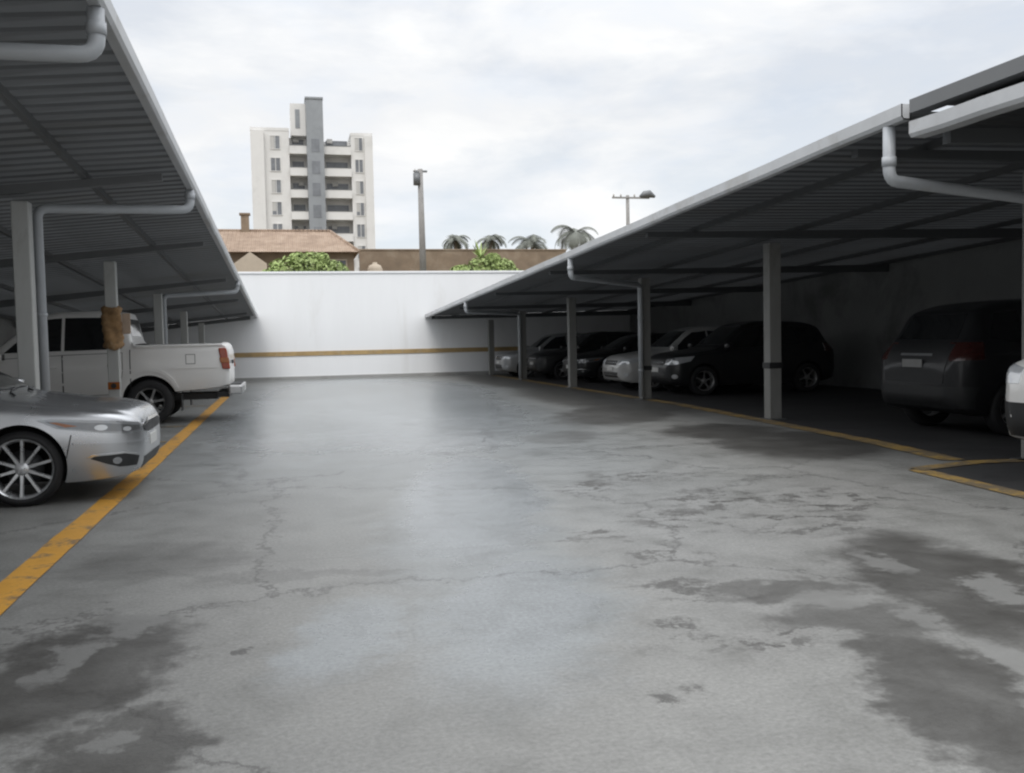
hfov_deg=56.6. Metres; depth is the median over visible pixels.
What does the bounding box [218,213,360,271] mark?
house
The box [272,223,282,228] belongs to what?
window
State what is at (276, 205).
window
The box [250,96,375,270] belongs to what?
apartment tower
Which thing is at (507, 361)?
parked car
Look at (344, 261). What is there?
window
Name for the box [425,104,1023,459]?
carport canopy
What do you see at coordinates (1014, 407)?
parked suv
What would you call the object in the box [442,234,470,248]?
palm tree
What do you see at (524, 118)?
sky
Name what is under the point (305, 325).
boundary wall
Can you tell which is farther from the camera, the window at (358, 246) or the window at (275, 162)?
the window at (358, 246)
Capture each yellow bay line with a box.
[491,375,962,459]
[909,459,1023,469]
[909,469,1023,497]
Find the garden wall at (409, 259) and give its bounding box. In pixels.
[359,249,566,270]
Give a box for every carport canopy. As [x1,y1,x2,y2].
[0,0,257,406]
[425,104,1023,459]
[909,55,1023,144]
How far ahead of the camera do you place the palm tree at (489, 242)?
86.19 m
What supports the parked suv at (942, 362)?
on the parking floor
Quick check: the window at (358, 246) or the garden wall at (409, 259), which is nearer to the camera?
the garden wall at (409, 259)
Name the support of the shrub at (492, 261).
on the hillside
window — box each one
[269,135,279,148]
[270,157,280,171]
[271,179,281,193]
[272,201,281,214]
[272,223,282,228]
[326,259,346,270]
[354,137,362,150]
[355,159,363,172]
[355,181,363,194]
[356,202,364,215]
[357,224,364,237]
[357,245,365,258]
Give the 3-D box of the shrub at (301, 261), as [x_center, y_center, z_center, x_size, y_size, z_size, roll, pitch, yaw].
[-8.106,-4.281,37.684,3.793,2.191,1.687,-2,3,-13]
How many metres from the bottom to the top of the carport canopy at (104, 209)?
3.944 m
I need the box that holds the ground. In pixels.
[0,374,1023,772]
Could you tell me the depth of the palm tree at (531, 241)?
81.35 m
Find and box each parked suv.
[881,299,1021,435]
[1005,359,1023,439]
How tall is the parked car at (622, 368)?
1.550 m
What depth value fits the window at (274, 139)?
127.34 m
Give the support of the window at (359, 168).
in the apartment tower
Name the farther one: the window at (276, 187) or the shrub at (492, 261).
the window at (276, 187)
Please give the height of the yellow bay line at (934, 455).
0.001 m
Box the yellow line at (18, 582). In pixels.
[0,397,228,614]
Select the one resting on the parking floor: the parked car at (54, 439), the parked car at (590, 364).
the parked car at (590, 364)
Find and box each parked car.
[0,372,160,506]
[495,333,584,376]
[527,331,636,379]
[563,333,665,382]
[602,326,752,390]
[651,321,833,395]
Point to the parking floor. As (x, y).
(863, 412)
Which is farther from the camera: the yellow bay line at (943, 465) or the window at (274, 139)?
the window at (274, 139)
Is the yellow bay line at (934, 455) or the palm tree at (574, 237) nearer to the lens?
the yellow bay line at (934, 455)
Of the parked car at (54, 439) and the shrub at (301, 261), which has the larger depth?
the shrub at (301, 261)
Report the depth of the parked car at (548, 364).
30.38 m
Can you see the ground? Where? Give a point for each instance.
(456, 574)
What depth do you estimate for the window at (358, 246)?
130.52 m
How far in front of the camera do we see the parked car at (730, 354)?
21.19 m
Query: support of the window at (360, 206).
in the apartment tower
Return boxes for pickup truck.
[0,311,245,421]
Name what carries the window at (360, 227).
in the apartment tower
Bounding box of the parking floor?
[488,373,1023,491]
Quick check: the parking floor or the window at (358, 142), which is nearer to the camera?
the parking floor
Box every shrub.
[261,251,348,271]
[450,242,521,270]
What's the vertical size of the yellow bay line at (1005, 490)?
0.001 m
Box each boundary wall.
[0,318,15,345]
[142,271,629,380]
[630,239,1021,388]
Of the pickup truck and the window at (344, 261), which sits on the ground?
the pickup truck
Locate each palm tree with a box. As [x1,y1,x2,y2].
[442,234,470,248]
[475,234,505,248]
[508,234,547,248]
[551,225,597,249]
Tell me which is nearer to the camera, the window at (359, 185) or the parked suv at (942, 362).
the parked suv at (942, 362)
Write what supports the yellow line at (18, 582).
on the ground
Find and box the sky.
[111,0,1023,251]
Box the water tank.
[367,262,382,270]
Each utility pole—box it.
[413,169,426,270]
[612,190,654,224]
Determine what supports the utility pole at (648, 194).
on the hillside
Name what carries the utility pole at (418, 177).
on the hillside
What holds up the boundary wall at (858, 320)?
on the ground
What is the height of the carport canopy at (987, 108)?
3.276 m

